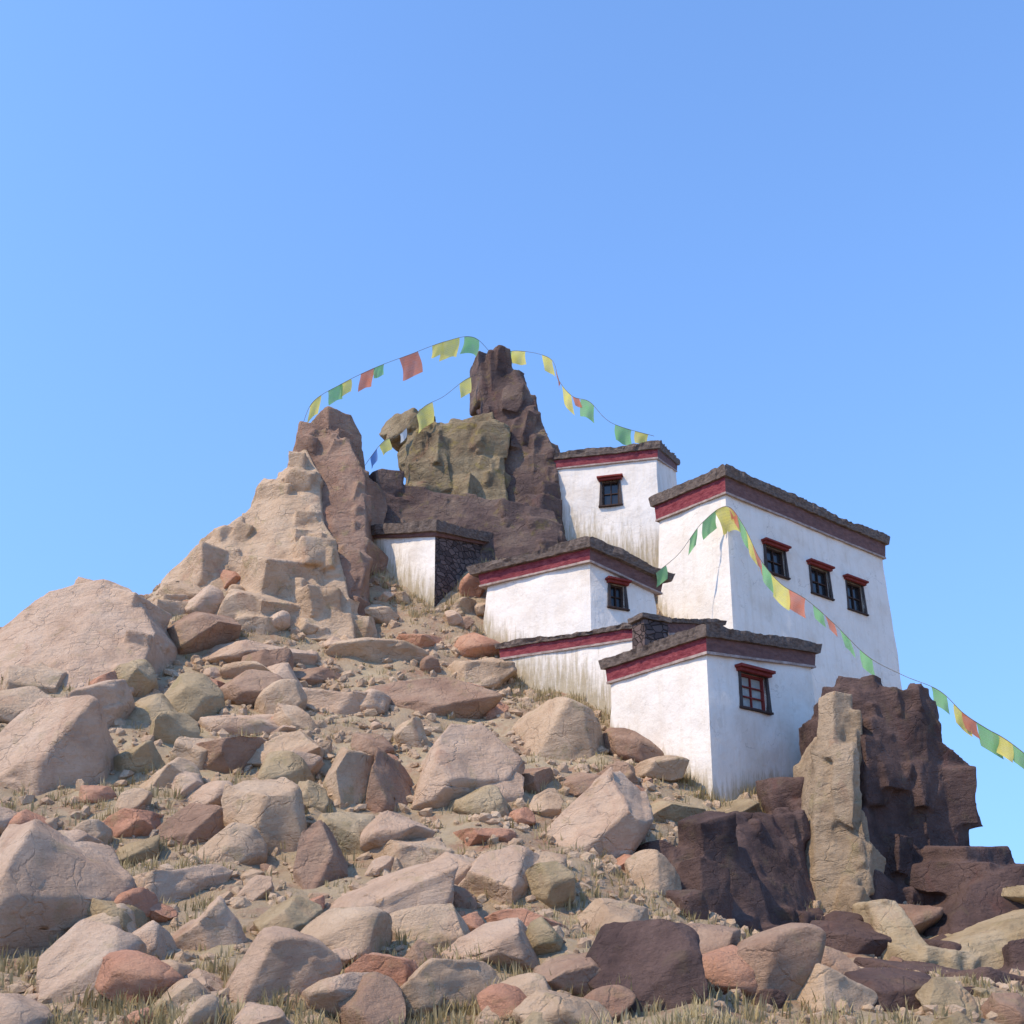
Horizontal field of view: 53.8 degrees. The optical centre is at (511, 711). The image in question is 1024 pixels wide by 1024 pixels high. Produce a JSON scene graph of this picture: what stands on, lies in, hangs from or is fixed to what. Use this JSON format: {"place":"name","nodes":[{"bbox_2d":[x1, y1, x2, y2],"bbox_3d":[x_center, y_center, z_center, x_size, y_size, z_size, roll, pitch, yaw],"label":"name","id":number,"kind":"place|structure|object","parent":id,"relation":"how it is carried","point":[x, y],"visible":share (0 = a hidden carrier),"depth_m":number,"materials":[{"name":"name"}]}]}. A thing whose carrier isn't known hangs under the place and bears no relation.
{"place":"outdoors","nodes":[
{"label":"outdoors","id":0,"kind":"place"},
{"bbox_2d":[0,558,1023,1023],"bbox_3d":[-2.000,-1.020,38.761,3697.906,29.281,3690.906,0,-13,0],"label":"hill","id":1,"kind":"structure","parent":0,"point":[450,839],"depth_m":28.65,"materials":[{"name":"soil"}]},
{"bbox_2d":[0,686,52,723],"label":"stone","id":2,"kind":"object","parent":1,"relation":"on","point":[14,702],"visible":0.34,"depth_m":34.16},
{"bbox_2d":[0,993,53,1023],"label":"stone","id":3,"kind":"object","parent":1,"relation":"on","point":[16,1008],"visible":0.99,"depth_m":13.99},
{"bbox_2d":[2,662,66,693],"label":"boulder","id":4,"kind":"object","parent":1,"relation":"on","point":[44,678],"visible":0.45,"depth_m":36.37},
{"bbox_2d":[0,695,119,795],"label":"boulder","id":5,"kind":"object","parent":1,"relation":"on","point":[46,744],"visible":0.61,"depth_m":29.20,"materials":[{"name":"stone"}]},
{"bbox_2d":[0,819,134,958],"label":"boulder","id":6,"kind":"object","parent":1,"relation":"on","point":[53,882],"visible":0.5,"depth_m":19.01,"materials":[{"name":"stone"}]},
{"bbox_2d":[0,576,177,694],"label":"rock dome","id":7,"kind":"object","parent":1,"relation":"on","point":[81,629],"visible":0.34,"depth_m":39.84,"materials":[{"name":"stone"}]},
{"bbox_2d":[36,919,146,1003],"bbox_3d":[-6.971,4.553,16.625,1.554,2.174,2.191,15,-13,3],"label":"boulder","id":8,"kind":"object","parent":1,"relation":"on","point":[70,959],"visible":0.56,"depth_m":16.05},
{"bbox_2d":[68,679,134,726],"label":"boulder","id":9,"kind":"object","parent":1,"relation":"on","point":[115,698],"visible":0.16,"depth_m":34.43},
{"bbox_2d":[87,898,150,931],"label":"stone","id":10,"kind":"object","parent":1,"relation":"on","point":[99,906],"visible":0.27,"depth_m":19.25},
{"bbox_2d":[102,808,163,837],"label":"boulder","id":11,"kind":"object","parent":1,"relation":"on","point":[127,822],"visible":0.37,"depth_m":25.64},
{"bbox_2d":[112,659,158,696],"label":"stone","id":12,"kind":"object","parent":1,"relation":"on","point":[139,676],"visible":0.56,"depth_m":37.66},
{"bbox_2d":[115,834,159,865],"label":"boulder","id":13,"kind":"object","parent":1,"relation":"on","point":[149,846],"visible":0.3,"depth_m":24.45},
{"bbox_2d":[94,949,183,1003],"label":"stone","id":14,"kind":"object","parent":1,"relation":"on","point":[125,970],"visible":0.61,"depth_m":15.31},
{"bbox_2d":[114,740,164,772],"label":"boulder","id":15,"kind":"object","parent":1,"relation":"on","point":[139,756],"visible":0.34,"depth_m":30.41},
{"bbox_2d":[128,693,178,723],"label":"stone","id":16,"kind":"object","parent":1,"relation":"on","point":[147,709],"visible":0.35,"depth_m":35.58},
{"bbox_2d":[132,920,176,959],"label":"boulder","id":17,"kind":"object","parent":1,"relation":"on","point":[156,938],"visible":0.42,"depth_m":17.59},
{"bbox_2d":[139,757,201,788],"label":"boulder","id":18,"kind":"object","parent":1,"relation":"on","point":[164,776],"visible":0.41,"depth_m":28.86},
{"bbox_2d":[149,711,200,744],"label":"stone","id":19,"kind":"object","parent":1,"relation":"on","point":[169,727],"visible":0.65,"depth_m":33.81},
{"bbox_2d":[132,864,232,902],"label":"boulder","id":20,"kind":"object","parent":1,"relation":"on","point":[176,885],"visible":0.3,"depth_m":21.89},
{"bbox_2d":[153,978,211,1013],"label":"boulder","id":21,"kind":"object","parent":1,"relation":"on","point":[185,988],"visible":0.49,"depth_m":14.86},
{"bbox_2d":[156,803,224,844],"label":"boulder","id":22,"kind":"object","parent":1,"relation":"on","point":[200,823],"visible":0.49,"depth_m":25.69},
{"bbox_2d":[168,736,214,769],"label":"stone","id":23,"kind":"object","parent":1,"relation":"on","point":[188,748],"visible":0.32,"depth_m":31.68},
{"bbox_2d":[164,673,224,721],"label":"stone","id":24,"kind":"object","parent":1,"relation":"on","point":[196,696],"visible":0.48,"depth_m":36.83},
{"bbox_2d":[174,994,220,1023],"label":"stone","id":25,"kind":"object","parent":1,"relation":"on","point":[200,1009],"visible":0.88,"depth_m":13.56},
{"bbox_2d":[167,611,241,654],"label":"boulder","id":26,"kind":"object","parent":1,"relation":"on","point":[194,632],"visible":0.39,"depth_m":43.21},
{"bbox_2d":[185,585,223,613],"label":"stone","id":27,"kind":"object","parent":1,"relation":"on","point":[208,599],"visible":0.55,"depth_m":46.45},
{"bbox_2d":[172,895,247,949],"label":"boulder","id":28,"kind":"object","parent":1,"relation":"on","point":[216,922],"visible":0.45,"depth_m":18.58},
{"bbox_2d":[196,736,264,773],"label":"boulder","id":29,"kind":"object","parent":1,"relation":"on","point":[224,755],"visible":0.41,"depth_m":31.68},
{"bbox_2d":[194,822,267,864],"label":"stone","id":30,"kind":"object","parent":1,"relation":"on","point":[242,843],"visible":0.57,"depth_m":24.65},
{"bbox_2d":[198,714,279,735],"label":"boulder","id":31,"kind":"object","parent":1,"relation":"on","point":[260,723],"visible":0.31,"depth_m":35.76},
{"bbox_2d":[220,669,282,707],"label":"stone","id":32,"kind":"object","parent":1,"relation":"on","point":[246,687],"visible":0.48,"depth_m":38.91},
{"bbox_2d":[232,1002,286,1023],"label":"stone","id":33,"kind":"object","parent":1,"relation":"on","point":[252,1013],"visible":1,"depth_m":13.54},
{"bbox_2d":[201,640,318,664],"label":"boulder","id":34,"kind":"object","parent":1,"relation":"on","point":[235,651],"visible":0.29,"depth_m":42.93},
{"bbox_2d":[151,449,376,641],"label":"rock ridge","id":35,"kind":"object","parent":1,"relation":"on","point":[274,546],"visible":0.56,"depth_m":49.14,"materials":[{"name":"stone"}]},
{"bbox_2d":[221,777,306,855],"bbox_3d":[-6.775,3.207,27.185,2.495,3.071,3.141,5,-14,-21],"label":"boulder","id":36,"kind":"object","parent":1,"relation":"on","point":[272,811],"visible":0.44,"depth_m":26.09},
{"bbox_2d":[254,678,306,713],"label":"stone","id":37,"kind":"object","parent":1,"relation":"on","point":[288,691],"visible":0.56,"depth_m":37.99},
{"bbox_2d":[225,926,341,1002],"bbox_3d":[-3.907,4.404,16.400,1.753,1.785,2.148,8,-15,-30],"label":"boulder","id":38,"kind":"object","parent":1,"relation":"on","point":[276,958],"visible":0.61,"depth_m":15.60,"materials":[{"name":"stone"}]},
{"bbox_2d":[247,731,323,766],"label":"boulder","id":39,"kind":"object","parent":1,"relation":"on","point":[297,740],"visible":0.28,"depth_m":32.65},
{"bbox_2d":[257,751,314,783],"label":"stone","id":40,"kind":"object","parent":1,"relation":"on","point":[292,766],"visible":0.53,"depth_m":30.78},
{"bbox_2d":[253,895,322,932],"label":"boulder","id":41,"kind":"object","parent":1,"relation":"on","point":[298,913],"visible":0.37,"depth_m":19.66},
{"bbox_2d":[271,703,320,730],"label":"stone","id":42,"kind":"object","parent":1,"relation":"on","point":[296,717],"visible":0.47,"depth_m":36.54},
{"bbox_2d":[293,820,348,888],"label":"boulder","id":43,"kind":"object","parent":1,"relation":"on","point":[319,858],"visible":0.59,"depth_m":23.55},
{"bbox_2d":[300,972,369,1016],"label":"stone","id":44,"kind":"object","parent":1,"relation":"on","point":[328,994],"visible":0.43,"depth_m":15.27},
{"bbox_2d":[287,406,388,623],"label":"rock crag","id":45,"kind":"structure","parent":1,"relation":"on","point":[329,440],"depth_m":53.92,"materials":[{"name":"stone"}]},
{"bbox_2d":[304,336,487,421],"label":"prayer flag string","id":46,"kind":"object","parent":45,"relation":"hanging from","point":[411,364],"visible":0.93,"depth_m":60.95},
{"bbox_2d":[317,811,374,854],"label":"boulder","id":47,"kind":"object","parent":1,"relation":"on","point":[346,828],"visible":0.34,"depth_m":25.95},
{"bbox_2d":[300,906,392,964],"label":"stone","id":48,"kind":"object","parent":1,"relation":"on","point":[361,930],"visible":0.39,"depth_m":18.42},
{"bbox_2d":[303,687,390,714],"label":"boulder","id":49,"kind":"object","parent":1,"relation":"on","point":[345,703],"visible":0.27,"depth_m":39.27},
{"bbox_2d":[323,747,373,808],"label":"boulder","id":50,"kind":"object","parent":1,"relation":"on","point":[346,779],"visible":0.45,"depth_m":30.02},
{"bbox_2d":[337,971,405,1023],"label":"stone","id":51,"kind":"object","parent":1,"relation":"on","point":[371,997],"visible":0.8,"depth_m":15.22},
{"bbox_2d":[325,637,428,662],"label":"boulder","id":52,"kind":"object","parent":1,"relation":"on","point":[372,649],"visible":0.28,"depth_m":45.88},
{"bbox_2d":[345,952,417,986],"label":"boulder","id":53,"kind":"object","parent":1,"relation":"on","point":[397,970],"visible":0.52,"depth_m":16.86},
{"bbox_2d":[365,747,412,812],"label":"boulder","id":54,"kind":"object","parent":1,"relation":"on","point":[390,783],"visible":0.51,"depth_m":30.38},
{"bbox_2d":[328,858,457,913],"bbox_3d":[-2.741,4.674,22.170,3.914,2.035,3.287,-23,-5,-5],"label":"boulder","id":55,"kind":"object","parent":1,"relation":"on","point":[431,882],"visible":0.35,"depth_m":21.20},
{"bbox_2d":[359,810,434,851],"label":"stone","id":56,"kind":"object","parent":1,"relation":"on","point":[381,829],"visible":0.58,"depth_m":25.59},
{"bbox_2d":[366,837,453,867],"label":"boulder","id":57,"kind":"object","parent":1,"relation":"on","point":[412,852],"visible":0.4,"depth_m":24.92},
{"bbox_2d":[393,716,430,747],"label":"stone","id":58,"kind":"object","parent":1,"relation":"on","point":[411,732],"visible":0.66,"depth_m":35.98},
{"bbox_2d":[390,903,469,946],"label":"stone","id":59,"kind":"object","parent":1,"relation":"on","point":[434,923],"visible":0.54,"depth_m":19.67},
{"bbox_2d":[371,519,492,607],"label":"monastery building","id":60,"kind":"structure","parent":1,"relation":"on","point":[432,558],"depth_m":53.05,"materials":[{"name":"paint"}]},
{"bbox_2d":[371,677,502,718],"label":"boulder","id":61,"kind":"object","parent":1,"relation":"on","point":[444,696],"visible":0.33,"depth_m":41.06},
{"bbox_2d":[379,408,510,499],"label":"rock crag","id":62,"kind":"structure","parent":1,"relation":"on","point":[459,456],"depth_m":59.78,"materials":[{"name":"stone"}]},
{"bbox_2d":[400,958,501,1018],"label":"boulder","id":63,"kind":"object","parent":1,"relation":"on","point":[429,982],"visible":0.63,"depth_m":16.21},
{"bbox_2d":[410,722,524,809],"bbox_3d":[-1.883,2.708,32.716,3.214,5.072,4.888,34,-16,8],"label":"boulder","id":64,"kind":"object","parent":1,"relation":"on","point":[459,760],"visible":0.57,"depth_m":31.58,"materials":[{"name":"stone"}]},
{"bbox_2d":[369,469,566,562],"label":"rock crag","id":65,"kind":"structure","parent":1,"relation":"on","point":[516,528],"depth_m":56.62,"materials":[{"name":"stone"}]},
{"bbox_2d":[453,632,499,657],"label":"stone","id":66,"kind":"object","parent":1,"relation":"on","point":[475,645],"visible":0.54,"depth_m":48.22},
{"bbox_2d":[448,785,509,816],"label":"boulder","id":67,"kind":"object","parent":1,"relation":"on","point":[488,798],"visible":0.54,"depth_m":30.00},
{"bbox_2d":[446,658,516,688],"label":"boulder","id":68,"kind":"object","parent":1,"relation":"on","point":[489,673],"visible":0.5,"depth_m":45.92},
{"bbox_2d":[453,828,516,845],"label":"boulder","id":69,"kind":"object","parent":1,"relation":"on","point":[475,836],"visible":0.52,"depth_m":27.49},
{"bbox_2d":[441,917,538,970],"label":"boulder","id":70,"kind":"object","parent":1,"relation":"on","point":[506,940],"visible":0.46,"depth_m":18.13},
{"bbox_2d":[458,845,539,904],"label":"boulder","id":71,"kind":"object","parent":1,"relation":"on","point":[500,874],"visible":0.42,"depth_m":23.33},
{"bbox_2d":[477,983,526,1020],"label":"stone","id":72,"kind":"object","parent":1,"relation":"on","point":[497,998],"visible":0.66,"depth_m":15.45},
{"bbox_2d":[0,554,1023,1023],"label":"dry grass","id":73,"kind":"structure","parent":1,"relation":"on","point":[116,1006],"depth_m":17.59,"materials":[{"name":"plant"}]},
{"bbox_2d":[469,345,564,534],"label":"rock spire","id":74,"kind":"object","parent":1,"relation":"on","point":[500,390],"visible":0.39,"depth_m":61.28,"materials":[{"name":"stone"}]},
{"bbox_2d":[365,373,478,467],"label":"prayer flag string","id":75,"kind":"object","parent":74,"relation":"hanging from","point":[425,415],"visible":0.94,"depth_m":60.47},
{"bbox_2d":[511,351,652,444],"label":"prayer flag string","id":76,"kind":"object","parent":74,"relation":"hanging from","point":[623,435],"visible":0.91,"depth_m":60.54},
{"bbox_2d":[526,917,562,954],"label":"stone","id":77,"kind":"object","parent":1,"relation":"on","point":[543,936],"visible":0.7,"depth_m":18.50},
{"bbox_2d":[525,861,575,907],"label":"stone","id":78,"kind":"object","parent":1,"relation":"on","point":[552,884],"visible":0.69,"depth_m":22.86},
{"bbox_2d":[512,697,604,760],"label":"boulder","id":79,"kind":"object","parent":1,"relation":"on","point":[565,728],"visible":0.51,"depth_m":37.36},
{"bbox_2d":[512,990,612,1023],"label":"stone","id":80,"kind":"object","parent":1,"relation":"on","point":[551,1005],"visible":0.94,"depth_m":14.96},
{"bbox_2d":[533,952,600,996],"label":"boulder","id":81,"kind":"object","parent":1,"relation":"on","point":[567,971],"visible":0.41,"depth_m":16.60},
{"bbox_2d":[466,536,675,642],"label":"monastery building","id":82,"kind":"structure","parent":1,"relation":"on","point":[583,583],"depth_m":48.62,"materials":[{"name":"white paint"}]},
{"bbox_2d":[540,767,653,857],"bbox_3d":[2.267,3.863,30.189,2.600,4.761,4.396,37,-18,8],"label":"boulder","id":83,"kind":"object","parent":1,"relation":"on","point":[609,809],"visible":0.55,"depth_m":28.80,"materials":[{"name":"stone"}]},
{"bbox_2d":[583,985,636,1021],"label":"stone","id":84,"kind":"object","parent":1,"relation":"on","point":[616,998],"visible":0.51,"depth_m":15.73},
{"bbox_2d":[494,618,726,714],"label":"monastery building","id":85,"kind":"structure","parent":1,"relation":"on","point":[566,663],"depth_m":45.58,"materials":[{"name":"paint"}]},
{"bbox_2d":[543,440,679,567],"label":"monastery building","id":86,"kind":"structure","parent":1,"relation":"on","point":[607,493],"depth_m":59.11,"materials":[{"name":"white paint"}]},
{"bbox_2d":[575,898,648,934],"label":"boulder","id":87,"kind":"object","parent":1,"relation":"on","point":[601,912],"visible":0.39,"depth_m":21.93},
{"bbox_2d":[603,727,663,762],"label":"stone","id":88,"kind":"object","parent":1,"relation":"on","point":[628,744],"visible":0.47,"depth_m":37.65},
{"bbox_2d":[585,919,708,1011],"bbox_3d":[2.163,4.849,17.302,2.145,2.455,2.722,0,-15,0],"label":"boulder","id":89,"kind":"object","parent":1,"relation":"on","point":[655,956],"visible":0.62,"depth_m":16.50,"materials":[{"name":"stone"}]},
{"bbox_2d":[625,849,681,896],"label":"boulder","id":90,"kind":"object","parent":1,"relation":"on","point":[656,869],"visible":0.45,"depth_m":26.60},
{"bbox_2d":[634,755,688,781],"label":"stone","id":91,"kind":"object","parent":1,"relation":"on","point":[670,768],"visible":0.67,"depth_m":35.97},
{"bbox_2d":[650,798,705,824],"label":"boulder","id":92,"kind":"object","parent":1,"relation":"on","point":[663,810],"visible":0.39,"depth_m":33.20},
{"bbox_2d":[598,624,821,801],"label":"monastery building","id":93,"kind":"structure","parent":1,"relation":"on","point":[726,712],"depth_m":38.57,"materials":[{"name":"paint"}]},
{"bbox_2d":[628,613,671,648],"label":"chimney","id":94,"kind":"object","parent":93,"relation":"on","point":[647,628],"depth_m":41.91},
{"bbox_2d":[734,663,775,715],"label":"window","id":95,"kind":"structure","parent":93,"relation":"in","point":[751,688],"depth_m":38.92,"materials":[{"name":"wood"}]},
{"bbox_2d":[686,923,740,953],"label":"stone","id":96,"kind":"object","parent":1,"relation":"on","point":[712,937],"visible":0.32,"depth_m":19.04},
{"bbox_2d":[635,777,824,934],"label":"rock cliff","id":97,"kind":"structure","parent":1,"relation":"on","point":[749,870],"depth_m":29.14,"materials":[{"name":"stone"}]},
{"bbox_2d":[702,945,757,996],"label":"boulder","id":98,"kind":"object","parent":1,"relation":"on","point":[724,966],"visible":0.31,"depth_m":18.04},
{"bbox_2d":[648,464,901,703],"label":"monastery building","id":99,"kind":"structure","parent":1,"relation":"on","point":[828,564],"depth_m":53.03,"materials":[{"name":"white paint"}]},
{"bbox_2d":[761,537,791,579],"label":"window","id":100,"kind":"structure","parent":99,"relation":"in","point":[773,559],"depth_m":52.43,"materials":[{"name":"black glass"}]},
{"bbox_2d":[806,558,834,600],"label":"window","id":101,"kind":"structure","parent":99,"relation":"in","point":[818,579],"depth_m":54.60,"materials":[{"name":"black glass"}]},
{"bbox_2d":[656,506,1023,768],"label":"prayer flag string","id":102,"kind":"object","parent":99,"relation":"hanging from","point":[990,740],"visible":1,"depth_m":46.66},
{"bbox_2d":[735,923,825,1002],"bbox_3d":[4.652,4.864,18.701,2.135,1.848,1.530,4,-14,-16],"label":"stone","id":103,"kind":"object","parent":1,"relation":"on","point":[785,958],"visible":0.59,"depth_m":18.19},
{"bbox_2d":[796,963,877,1013],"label":"boulder","id":104,"kind":"object","parent":1,"relation":"on","point":[822,979],"visible":0.37,"depth_m":18.12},
{"bbox_2d":[793,691,885,912],"bbox_3d":[10.830,4.129,34.344,3.079,9.530,5.014,0,-13,0],"label":"rock slab","id":105,"kind":"object","parent":1,"relation":"on","point":[845,858],"visible":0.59,"depth_m":33.16,"materials":[{"name":"stone"}]},
{"bbox_2d":[810,919,891,957],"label":"boulder","id":106,"kind":"object","parent":1,"relation":"on","point":[853,936],"visible":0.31,"depth_m":28.89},
{"bbox_2d":[844,967,931,1011],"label":"boulder","id":107,"kind":"object","parent":1,"relation":"on","point":[893,987],"visible":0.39,"depth_m":18.90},
{"bbox_2d":[799,675,982,905],"bbox_3d":[13.300,4.878,36.121,7.419,12.060,6.716,0,-13,0],"label":"rock pillar","id":108,"kind":"object","parent":1,"relation":"on","point":[918,782],"visible":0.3,"depth_m":35.10,"materials":[{"name":"stone"}]},
{"bbox_2d":[898,904,943,934],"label":"stone","id":109,"kind":"object","parent":1,"relation":"on","point":[923,919],"visible":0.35,"depth_m":31.25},
{"bbox_2d":[852,885,1023,969],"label":"rock ledge","id":110,"kind":"object","parent":1,"relation":"on","point":[982,943],"visible":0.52,"depth_m":28.45,"materials":[{"name":"stone"}]},
{"bbox_2d":[854,938,1023,994],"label":"rock outcrop","id":111,"kind":"object","parent":1,"relation":"on","point":[1013,953],"visible":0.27,"depth_m":26.76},
{"bbox_2d":[915,976,978,1020],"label":"stone","id":112,"kind":"object","parent":1,"relation":"on","point":[938,992],"visible":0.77,"depth_m":18.23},
{"bbox_2d":[904,846,1023,936],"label":"rock outcrop","id":113,"kind":"object","parent":1,"relation":"on","point":[963,885],"visible":0.48,"depth_m":32.25,"materials":[{"name":"stone"}]},
{"bbox_2d":[980,992,1023,1023],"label":"stone","id":114,"kind":"object","parent":1,"relation":"on","point":[1004,1008],"visible":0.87,"depth_m":18.37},
{"bbox_2d":[0,0,1023,863],"label":"sky","id":115,"kind":"structure","parent":0,"point":[780,243],"materials":[{"name":"blue"}]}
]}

